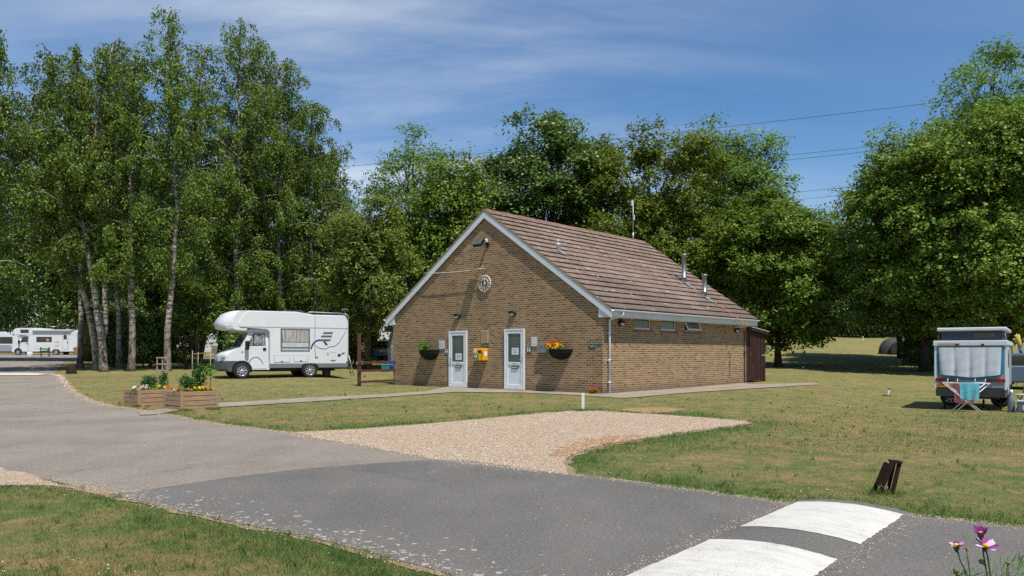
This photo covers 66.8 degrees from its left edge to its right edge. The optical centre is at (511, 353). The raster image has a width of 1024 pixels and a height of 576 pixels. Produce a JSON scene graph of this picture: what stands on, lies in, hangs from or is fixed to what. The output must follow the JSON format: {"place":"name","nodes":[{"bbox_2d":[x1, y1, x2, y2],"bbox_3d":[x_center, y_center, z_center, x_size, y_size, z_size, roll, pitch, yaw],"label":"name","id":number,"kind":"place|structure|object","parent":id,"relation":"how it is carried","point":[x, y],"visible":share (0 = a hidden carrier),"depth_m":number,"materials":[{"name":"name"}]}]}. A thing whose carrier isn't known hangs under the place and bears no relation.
{"place":"outdoors","nodes":[
{"label":"outdoors","id":0,"kind":"place"},
{"bbox_2d":[0,354,433,493],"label":"road","id":1,"kind":"structure","parent":0,"point":[109,447],"depth_m":11.12,"materials":[{"name":"grey asphalt"}]},
{"bbox_2d":[0,332,20,350],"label":"caravan","id":2,"kind":"object","parent":1,"relation":"on","point":[7,340],"visible":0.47,"depth_m":86.26,"materials":[{"name":"white metal"}]},
{"bbox_2d":[11,326,77,354],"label":"motorhome","id":3,"kind":"object","parent":1,"relation":"on","point":[57,342],"visible":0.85,"depth_m":83.15,"materials":[{"name":"white plastic"}]},
{"bbox_2d":[18,337,27,350],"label":"cab door","id":4,"kind":"structure","parent":3,"relation":"in","point":[23,345],"depth_m":83.13,"materials":[{"name":"white metal"}]},
{"bbox_2d":[62,333,67,349],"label":"entrance door","id":5,"kind":"structure","parent":3,"relation":"in","point":[64,335],"depth_m":83.25,"materials":[{"name":"white plastic"}]},
{"bbox_2d":[138,383,819,414],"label":"path","id":6,"kind":"structure","parent":0,"point":[640,393],"depth_m":25.79,"materials":[{"name":"concrete"}]},
{"bbox_2d":[0,325,1023,575],"bbox_3d":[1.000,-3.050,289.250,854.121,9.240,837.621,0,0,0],"label":"ground","id":7,"kind":"structure","parent":0,"point":[846,361],"depth_m":13.51,"materials":[{"name":"green plant"}]},
{"bbox_2d":[0,64,53,303],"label":"birch tree","id":8,"kind":"object","parent":7,"relation":"on","point":[9,195],"visible":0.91,"depth_m":37.78,"materials":[{"name":"green plant"}]},
{"bbox_2d":[0,204,56,335],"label":"maple tree","id":9,"kind":"object","parent":7,"relation":"on","point":[6,301],"visible":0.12,"depth_m":62.18,"materials":[{"name":"green plant"}]},
{"bbox_2d":[0,467,59,485],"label":"gravel strip","id":10,"kind":"object","parent":7,"relation":"on","point":[9,474],"visible":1,"depth_m":8.24,"materials":[{"name":"beige gravel"}]},
{"bbox_2d":[0,123,113,360],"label":"maple tree","id":11,"kind":"object","parent":7,"relation":"on","point":[64,305],"visible":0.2,"depth_m":58.31,"materials":[{"name":"green plant"}]},
{"bbox_2d":[0,29,127,370],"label":"birch tree","id":12,"kind":"object","parent":7,"relation":"on","point":[45,165],"visible":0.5,"depth_m":39.52,"materials":[{"name":"green plant"}]},
{"bbox_2d":[4,39,125,367],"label":"birch tree","id":13,"kind":"object","parent":7,"relation":"on","point":[74,61],"visible":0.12,"depth_m":45.77,"materials":[{"name":"green plant"}]},
{"bbox_2d":[66,364,76,373],"bbox_3d":[-21.308,0.803,37.560,0.520,0.505,0.507,0,0,0],"label":"tree stump","id":14,"kind":"object","parent":7,"relation":"on","point":[71,369],"visible":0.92,"depth_m":37.39,"materials":[{"name":"brown wood"}]},
{"bbox_2d":[1,43,164,371],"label":"birch tree","id":15,"kind":"object","parent":7,"relation":"on","point":[72,170],"visible":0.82,"depth_m":39.59,"materials":[{"name":"green plant"}]},
{"bbox_2d":[22,170,179,330],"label":"maple tree","id":16,"kind":"object","parent":7,"relation":"on","point":[36,291],"visible":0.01,"depth_m":58.57,"materials":[{"name":"green plant"}]},
{"bbox_2d":[83,309,123,364],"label":"elder shrub","id":17,"kind":"object","parent":7,"relation":"on","point":[88,336],"visible":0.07,"depth_m":49.63,"materials":[{"name":"green plant"}]},
{"bbox_2d":[84,307,137,366],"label":"bramble shrub","id":18,"kind":"object","parent":7,"relation":"on","point":[111,345],"visible":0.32,"depth_m":46.61,"materials":[{"name":"green plant"}]},
{"bbox_2d":[61,37,162,367],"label":"birch tree","id":19,"kind":"object","parent":7,"relation":"on","point":[119,359],"visible":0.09,"depth_m":44.88,"materials":[{"name":"green plant"}]},
{"bbox_2d":[54,50,198,371],"bbox_3d":[-19.809,-7.485,40.296,6.022,17.048,5.564,0,0,0],"label":"birch tree","id":20,"kind":"object","parent":7,"relation":"on","point":[128,260],"visible":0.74,"depth_m":39.99,"materials":[{"name":"green plant"}]},
{"bbox_2d":[100,298,160,363],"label":"elder shrub","id":21,"kind":"object","parent":7,"relation":"on","point":[125,305],"visible":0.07,"depth_m":53.22,"materials":[{"name":"green plant"}]},
{"bbox_2d":[123,387,170,406],"bbox_3d":[-9.283,1.119,19.751,0.864,0.442,0.824,0,0,40],"label":"planter","id":22,"kind":"object","parent":7,"relation":"on","point":[141,398],"visible":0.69,"depth_m":19.44,"materials":[{"name":"brown wood"}]},
{"bbox_2d":[138,374,157,388],"bbox_3d":[-9.317,0.770,19.869,0.448,0.487,0.464,0,0,-31],"label":"box shrub","id":23,"kind":"object","parent":22,"relation":"in","point":[149,380],"visible":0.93,"depth_m":19.81,"materials":[{"name":"green plant"}]},
{"bbox_2d":[156,357,168,387],"bbox_3d":[-9.088,0.530,20.182,0.331,0.860,0.034,0,0,4],"label":"trellis","id":24,"kind":"object","parent":22,"relation":"in","point":[162,370],"visible":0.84,"depth_m":20.18,"materials":[{"name":"brown wood"}]},
{"bbox_2d":[63,149,231,361],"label":"maple tree","id":25,"kind":"object","parent":7,"relation":"on","point":[153,297],"visible":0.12,"depth_m":56.15,"materials":[{"name":"green plant"}]},
{"bbox_2d":[114,303,187,367],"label":"bramble shrub","id":26,"kind":"object","parent":7,"relation":"on","point":[145,332],"visible":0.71,"depth_m":45.58,"materials":[{"name":"green plant"}]},
{"bbox_2d":[114,5,230,370],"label":"birch tree","id":27,"kind":"object","parent":7,"relation":"on","point":[172,98],"visible":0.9,"depth_m":40.72,"materials":[{"name":"green plant"}]},
{"bbox_2d":[146,300,210,362],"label":"elder shrub","id":28,"kind":"object","parent":7,"relation":"on","point":[179,356],"visible":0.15,"depth_m":54.62,"materials":[{"name":"green plant"}]},
{"bbox_2d":[62,376,307,435],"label":"verge","id":29,"kind":"structure","parent":7,"relation":"on","point":[91,399],"depth_m":16.23,"materials":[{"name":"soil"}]},
{"bbox_2d":[158,273,232,368],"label":"hazel shrub","id":30,"kind":"object","parent":7,"relation":"on","point":[191,317],"visible":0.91,"depth_m":43.69,"materials":[{"name":"green plant"}]},
{"bbox_2d":[177,334,217,356],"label":"caravan","id":31,"kind":"object","parent":7,"relation":"on","point":[212,348],"visible":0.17,"depth_m":72.36,"materials":[{"name":"white metal"}]},
{"bbox_2d":[152,41,246,367],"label":"birch tree","id":32,"kind":"object","parent":7,"relation":"on","point":[204,211],"visible":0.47,"depth_m":45.73,"materials":[{"name":"green plant"}]},
{"bbox_2d":[149,125,290,353],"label":"maple tree","id":33,"kind":"object","parent":7,"relation":"on","point":[220,332],"visible":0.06,"depth_m":54.80,"materials":[{"name":"green plant"}]},
{"bbox_2d":[210,331,239,350],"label":"elder shrub","id":34,"kind":"object","parent":7,"relation":"on","point":[229,343],"visible":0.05,"depth_m":44.22,"materials":[{"name":"green plant"}]},
{"bbox_2d":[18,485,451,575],"bbox_3d":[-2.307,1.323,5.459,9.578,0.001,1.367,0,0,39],"label":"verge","id":35,"kind":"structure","parent":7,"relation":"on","point":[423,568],"depth_m":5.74,"materials":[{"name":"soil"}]},
{"bbox_2d":[167,17,304,334],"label":"birch tree","id":36,"kind":"object","parent":7,"relation":"on","point":[253,98],"visible":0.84,"depth_m":46.66,"materials":[{"name":"green plant"}]},
{"bbox_2d":[209,38,309,310],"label":"birch tree","id":37,"kind":"object","parent":7,"relation":"on","point":[263,216],"visible":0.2,"depth_m":49.59,"materials":[{"name":"green plant"}]},
{"bbox_2d":[216,57,338,313],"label":"birch tree","id":38,"kind":"object","parent":7,"relation":"on","point":[277,245],"visible":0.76,"depth_m":48.72,"materials":[{"name":"green plant"}]},
{"bbox_2d":[213,309,353,378],"bbox_3d":[-10.125,-0.455,34.586,5.869,3.090,2.400,0,0,-30],"label":"motorhome","id":39,"kind":"object","parent":7,"relation":"on","point":[298,343],"visible":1,"depth_m":33.63,"materials":[{"name":"white plastic"}]},
{"bbox_2d":[242,334,266,368],"bbox_3d":[-10.960,-0.080,33.070,1.050,1.500,0.130,0,0,-30],"label":"cab door","id":40,"kind":"structure","parent":39,"relation":"in","point":[257,346],"depth_m":33.09,"materials":[{"name":"white metal"}]},
{"bbox_2d":[274,355,289,362],"bbox_3d":[-9.922,0.250,33.512,0.680,0.320,0.024,0,0,-30],"label":"locker door","id":41,"kind":"structure","parent":39,"relation":"in","point":[277,358],"depth_m":33.50,"materials":[{"name":"white plastic"}]},
{"bbox_2d":[281,328,309,350],"bbox_3d":[-9.399,-0.577,33.749,1.270,0.995,0.154,0,0,-30],"label":"side window","id":42,"kind":"structure","parent":39,"relation":"in","point":[292,339],"depth_m":33.78,"materials":[{"name":"glass"}]},
{"bbox_2d":[294,355,307,361],"bbox_3d":[-9.216,0.240,33.920,0.630,0.300,0.024,0,0,-30],"label":"locker door","id":43,"kind":"structure","parent":39,"relation":"in","point":[297,358],"depth_m":33.91,"materials":[{"name":"white plastic"}]},
{"bbox_2d":[225,147,362,313],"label":"maple tree","id":44,"kind":"object","parent":7,"relation":"on","point":[308,238],"visible":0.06,"depth_m":57.06,"materials":[{"name":"green plant"}]},
{"bbox_2d":[262,99,361,313],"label":"birch tree","id":45,"kind":"object","parent":7,"relation":"on","point":[311,260],"visible":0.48,"depth_m":50.71,"materials":[{"name":"green plant"}]},
{"bbox_2d":[290,147,369,315],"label":"birch tree","id":46,"kind":"object","parent":7,"relation":"on","point":[337,201],"visible":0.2,"depth_m":53.78,"materials":[{"name":"green plant"}]},
{"bbox_2d":[334,310,378,365],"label":"elder shrub","id":47,"kind":"object","parent":7,"relation":"on","point":[352,348],"visible":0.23,"depth_m":49.69,"materials":[{"name":"green plant"}]},
{"bbox_2d":[313,191,426,369],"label":"willow tree","id":48,"kind":"object","parent":7,"relation":"on","point":[367,282],"visible":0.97,"depth_m":45.16,"materials":[{"name":"green plant"}]},
{"bbox_2d":[320,221,423,356],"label":"maple tree","id":49,"kind":"object","parent":7,"relation":"on","point":[374,343],"visible":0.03,"depth_m":62.36,"materials":[{"name":"green plant"}]},
{"bbox_2d":[357,333,394,386],"bbox_3d":[-5.295,0.361,30.986,0.145,2.241,2.765,0,0,27],"label":"post and rail fence","id":50,"kind":"object","parent":7,"relation":"on","point":[359,371],"visible":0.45,"depth_m":29.85,"materials":[{"name":"brown wood"}]},
{"bbox_2d":[373,340,388,359],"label":"parked car","id":51,"kind":"object","parent":7,"relation":"on","point":[379,351],"visible":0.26,"depth_m":57.63,"materials":[{"name":"blue metal"}]},
{"bbox_2d":[387,333,392,360],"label":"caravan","id":52,"kind":"object","parent":7,"relation":"on","point":[390,349],"visible":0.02,"depth_m":47.39,"materials":[{"name":"white metal"}]},
{"bbox_2d":[352,119,463,306],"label":"ash tree","id":53,"kind":"object","parent":7,"relation":"on","point":[405,158],"visible":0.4,"depth_m":55.15,"materials":[{"name":"green plant"}]},
{"bbox_2d":[394,140,508,296],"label":"hornbeam tree","id":54,"kind":"object","parent":7,"relation":"on","point":[445,231],"visible":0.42,"depth_m":48.11,"materials":[{"name":"green plant"}]},
{"bbox_2d":[441,149,540,219],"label":"maple tree","id":55,"kind":"object","parent":7,"relation":"on","point":[487,178],"visible":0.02,"depth_m":58.66,"materials":[{"name":"green plant"}]},
{"bbox_2d":[0,374,1023,575],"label":"edge grit","id":56,"kind":"object","parent":7,"relation":"on","point":[97,402],"visible":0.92,"depth_m":7.48,"materials":[{"name":"stone"}]},
{"bbox_2d":[0,225,1023,351],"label":"woodland","id":57,"kind":"object","parent":7,"relation":"on","point":[857,331],"visible":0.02,"depth_m":104.12,"materials":[{"name":"green plant"}]},
{"bbox_2d":[292,411,752,474],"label":"gravel","id":58,"kind":"structure","parent":7,"relation":"on","point":[516,424],"depth_m":12.74,"materials":[{"name":"beige gravel"}]},
{"bbox_2d":[69,374,1023,452],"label":"grass","id":59,"kind":"structure","parent":7,"relation":"on","point":[689,434],"depth_m":15.16,"materials":[{"name":"green plant"}]},
{"bbox_2d":[163,390,217,409],"bbox_3d":[-7.640,1.109,18.465,0.864,0.462,0.924,0,0,40],"label":"planter","id":60,"kind":"object","parent":59,"relation":"on","point":[200,400],"visible":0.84,"depth_m":18.18,"materials":[{"name":"brown wood"}]},
{"bbox_2d":[177,374,196,391],"bbox_3d":[-7.736,0.723,18.468,0.441,0.509,0.472,0,0,-44],"label":"box shrub","id":61,"kind":"object","parent":60,"relation":"on","point":[187,381],"visible":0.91,"depth_m":18.43,"materials":[{"name":"green plant"}]},
{"bbox_2d":[191,357,216,388],"bbox_3d":[-7.444,0.554,18.787,0.686,0.933,0.349,0,0,0],"label":"climbing plant","id":62,"kind":"object","parent":60,"relation":"in","point":[198,375],"visible":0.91,"depth_m":18.76,"materials":[{"name":"green plant"}]},
{"bbox_2d":[476,103,623,230],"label":"whitebeam tree","id":63,"kind":"object","parent":7,"relation":"on","point":[539,177],"visible":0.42,"depth_m":51.98,"materials":[{"name":"green plant"}]},
{"bbox_2d":[116,459,1023,575],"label":"road surface","id":64,"kind":"object","parent":7,"relation":"on","point":[465,518],"visible":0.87,"depth_m":6.15,"materials":[{"name":"grey asphalt"}]},
{"bbox_2d":[624,499,913,575],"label":"speed hump","id":65,"kind":"object","parent":64,"relation":"on","point":[840,550],"visible":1,"depth_m":5.38,"materials":[{"name":"grey concrete"}]},
{"bbox_2d":[626,539,836,575],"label":"road marking","id":66,"kind":"object","parent":65,"relation":"on","point":[720,557],"visible":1,"depth_m":4.77,"materials":[{"name":"paint"}]},
{"bbox_2d":[741,501,903,543],"bbox_3d":[2.441,1.288,6.065,0.875,0.040,1.261,0,0,39],"label":"road marking","id":67,"kind":"object","parent":65,"relation":"on","point":[859,524],"visible":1,"depth_m":5.98,"materials":[{"name":"paint"}]},
{"bbox_2d":[383,208,759,393],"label":"brick building","id":68,"kind":"structure","parent":7,"relation":"on","point":[577,290],"depth_m":28.47,"materials":[{"name":"brown brick"}]},
{"bbox_2d":[418,341,438,359],"bbox_3d":[-3.320,-0.117,30.283,0.976,0.792,0.500,0,0,41],"label":"hanging basket","id":69,"kind":"object","parent":68,"relation":"attached to","point":[430,354],"visible":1,"depth_m":30.16,"materials":[{"name":"black plastic"}]},
{"bbox_2d":[449,331,466,386],"bbox_3d":[-2.065,0.223,29.394,0.958,2.104,0.116,0,0,41],"label":"door","id":70,"kind":"structure","parent":68,"relation":"in","point":[457,339],"depth_m":29.39,"materials":[{"name":"white plastic"}]},
{"bbox_2d":[474,348,487,359],"bbox_3d":[-1.153,0.049,28.470,0.486,0.440,0.290,0,0,41],"label":"defibrillator cabinet","id":71,"kind":"object","parent":68,"relation":"attached to","point":[480,353],"visible":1,"depth_m":28.35,"materials":[{"name":"yellow metal"}]},
{"bbox_2d":[473,238,488,246],"bbox_3d":[-1.113,-4.013,28.275,0.400,0.319,0.530,0,0,41],"label":"floodlight","id":72,"kind":"object","parent":68,"relation":"attached to","point":[478,242],"visible":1,"depth_m":28.14,"materials":[{"name":"black plastic"}]},
{"bbox_2d":[478,275,490,291],"bbox_3d":[-0.992,-2.545,28.474,0.630,0.630,0.070,0,0,41],"label":"wall clock","id":73,"kind":"object","parent":68,"relation":"attached to","point":[484,288],"depth_m":28.45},
{"bbox_2d":[481,330,488,342],"bbox_3d":[-1.001,-0.597,28.505,0.376,0.470,0.037,0,0,41],"label":"notice board","id":74,"kind":"object","parent":68,"relation":"attached to","point":[484,336],"visible":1,"depth_m":28.48,"materials":[{"name":"paper"}]},
{"bbox_2d":[504,329,524,388],"bbox_3d":[0.068,0.209,27.527,0.936,2.132,0.116,0,0,41],"label":"door","id":75,"kind":"structure","parent":68,"relation":"in","point":[514,339],"depth_m":27.54,"materials":[{"name":"white plastic"}]},
{"bbox_2d":[544,339,572,359],"bbox_3d":[1.534,-0.125,26.056,0.988,0.698,0.546,0,0,41],"label":"hanging basket","id":76,"kind":"object","parent":68,"relation":"attached to","point":[554,349],"visible":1,"depth_m":25.91,"materials":[{"name":"black plastic"}]},
{"bbox_2d":[635,319,649,329],"bbox_3d":[4.486,-1.080,26.966,0.070,0.527,1.072,0,0,41],"label":"window","id":77,"kind":"structure","parent":68,"relation":"in","point":[639,324],"depth_m":27.01,"materials":[{"name":"grey glass"}]},
{"bbox_2d":[661,321,674,330],"bbox_3d":[5.643,-1.080,28.290,0.070,0.527,1.085,0,0,41],"label":"window","id":78,"kind":"structure","parent":68,"relation":"in","point":[665,325],"depth_m":28.30,"materials":[{"name":"grey glass"}]},
{"bbox_2d":[685,322,701,331],"bbox_3d":[6.866,-1.080,29.556,0.234,0.527,1.106,0,0,41],"label":"window","id":79,"kind":"structure","parent":68,"relation":"in","point":[691,327],"depth_m":29.53,"materials":[{"name":"white plastic"}]},
{"bbox_2d":[545,113,747,294],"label":"hornbeam tree","id":80,"kind":"object","parent":7,"relation":"on","point":[671,241],"visible":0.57,"depth_m":50.76,"materials":[{"name":"green plant"}]},
{"bbox_2d":[661,110,765,280],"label":"ash tree","id":81,"kind":"object","parent":7,"relation":"on","point":[734,175],"visible":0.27,"depth_m":64.37,"materials":[{"name":"green plant"}]},
{"bbox_2d":[746,326,768,382],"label":"timber store","id":82,"kind":"structure","parent":7,"relation":"on","point":[755,353],"depth_m":33.86,"materials":[{"name":"wood"}]},
{"bbox_2d":[708,124,811,314],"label":"ash tree","id":83,"kind":"object","parent":7,"relation":"on","point":[766,172],"visible":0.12,"depth_m":66.35,"materials":[{"name":"green plant"}]},
{"bbox_2d":[705,180,847,366],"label":"lime tree","id":84,"kind":"object","parent":7,"relation":"on","point":[766,260],"visible":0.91,"depth_m":48.06,"materials":[{"name":"green plant"}]},
{"bbox_2d":[813,218,903,358],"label":"maple tree","id":85,"kind":"object","parent":7,"relation":"on","point":[897,337],"visible":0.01,"depth_m":59.91,"materials":[{"name":"green plant"}]},
{"bbox_2d":[819,175,939,363],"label":"sycamore tree","id":86,"kind":"object","parent":7,"relation":"on","point":[839,227],"visible":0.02,"depth_m":52.89,"materials":[{"name":"green plant"}]},
{"bbox_2d":[871,459,902,494],"bbox_3d":[3.530,1.174,7.337,0.265,0.338,0.134,0,0,12],"label":"folding sign","id":87,"kind":"object","parent":7,"relation":"on","point":[886,474],"visible":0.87,"depth_m":7.28,"materials":[{"name":"brown wood"}]},
{"bbox_2d":[878,338,896,353],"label":"dome tent","id":88,"kind":"object","parent":7,"relation":"on","point":[888,346],"visible":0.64,"depth_m":65.36,"materials":[{"name":"grey fabric"}]},
{"bbox_2d":[799,107,1023,371],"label":"sycamore tree","id":89,"kind":"object","parent":7,"relation":"on","point":[889,183],"visible":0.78,"depth_m":42.26,"materials":[{"name":"green plant"}]},
{"bbox_2d":[895,323,949,370],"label":"holly shrub","id":90,"kind":"object","parent":7,"relation":"on","point":[913,356],"visible":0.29,"depth_m":44.80,"materials":[{"name":"green plant"}]},
{"bbox_2d":[894,93,1023,352],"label":"sycamore tree","id":91,"kind":"object","parent":7,"relation":"on","point":[1004,126],"visible":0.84,"depth_m":38.58,"materials":[{"name":"green plant"}]},
{"bbox_2d":[942,379,990,411],"bbox_3d":[11.860,1.104,20.294,1.040,0.854,0.500,0,0,18],"label":"drying rack","id":92,"kind":"object","parent":7,"relation":"on","point":[983,383],"visible":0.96,"depth_m":20.29,"materials":[{"name":"white metal"}]},
{"bbox_2d":[953,382,974,403],"bbox_3d":[11.923,1.050,20.487,0.490,0.572,0.121,0,0,18],"label":"towel","id":93,"kind":"object","parent":92,"relation":"hanging from","point":[957,399],"visible":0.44,"depth_m":20.50,"materials":[{"name":"red fabric"}]},
{"bbox_2d":[959,383,979,399],"bbox_3d":[11.815,0.987,20.059,0.470,0.447,0.140,0,0,18],"label":"towel","id":94,"kind":"object","parent":92,"relation":"hanging from","point":[969,391],"visible":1,"depth_m":20.02,"materials":[{"name":"teal fabric"}]},
{"bbox_2d":[916,30,1023,326],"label":"ash tree","id":95,"kind":"object","parent":7,"relation":"on","point":[1002,56],"visible":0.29,"depth_m":51.50,"materials":[{"name":"green plant"}]},
{"bbox_2d":[933,327,1012,410],"bbox_3d":[13.305,0.429,22.316,1.780,2.236,3.695,0,0,34],"label":"popup caravan","id":96,"kind":"object","parent":7,"relation":"on","point":[972,354],"visible":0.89,"depth_m":20.85,"materials":[{"name":"white plastic"}]},
{"bbox_2d":[939,347,1001,376],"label":"window cover","id":97,"kind":"structure","parent":96,"relation":"in","point":[957,361],"depth_m":20.81,"materials":[{"name":"fabric"}]},
{"bbox_2d":[974,333,994,337],"bbox_3d":[12.613,-0.477,20.730,0.490,0.136,0.017,0,0,34],"label":"window","id":98,"kind":"structure","parent":96,"relation":"in","point":[976,335],"depth_m":20.72,"materials":[{"name":"grey glass"}]},
{"bbox_2d":[1008,390,1014,411],"bbox_3d":[12.883,1.236,20.038,0.160,0.580,0.160,0,0,0],"label":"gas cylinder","id":99,"kind":"object","parent":7,"relation":"on","point":[1011,403],"visible":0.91,"depth_m":19.98,"materials":[{"name":"metal"}]},
{"bbox_2d":[1010,353,1023,387],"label":"parked car","id":100,"kind":"object","parent":7,"relation":"on","point":[1017,367],"visible":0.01,"depth_m":31.41,"materials":[{"name":"metal"}]},
{"bbox_2d":[1014,334,1022,384],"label":"windsock","id":101,"kind":"object","parent":7,"relation":"on","point":[1018,341],"visible":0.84,"depth_m":33.94,"materials":[{"name":"fabric"}]},
{"bbox_2d":[0,0,1023,334],"label":"sky","id":102,"kind":"structure","parent":0,"point":[454,67],"materials":[{"name":"blue"}]},
{"bbox_2d":[549,434,642,455],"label":"soil","id":103,"kind":"structure","parent":0,"point":[586,444],"depth_m":11.43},
{"bbox_2d":[622,407,687,412],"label":"bare ground","id":104,"kind":"structure","parent":0,"point":[651,409],"depth_m":18.19,"materials":[{"name":"soil"}]},
{"bbox_2d":[346,92,1022,166],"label":"power line","id":105,"kind":"object","parent":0,"point":[728,126],"visible":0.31,"depth_m":296.51,"materials":[{"name":"black metal"}]},
{"bbox_2d":[942,525,1023,575],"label":"cosmos plant","id":106,"kind":"object","parent":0,"point":[983,541],"visible":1,"depth_m":2.75,"materials":[{"name":"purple plant"}]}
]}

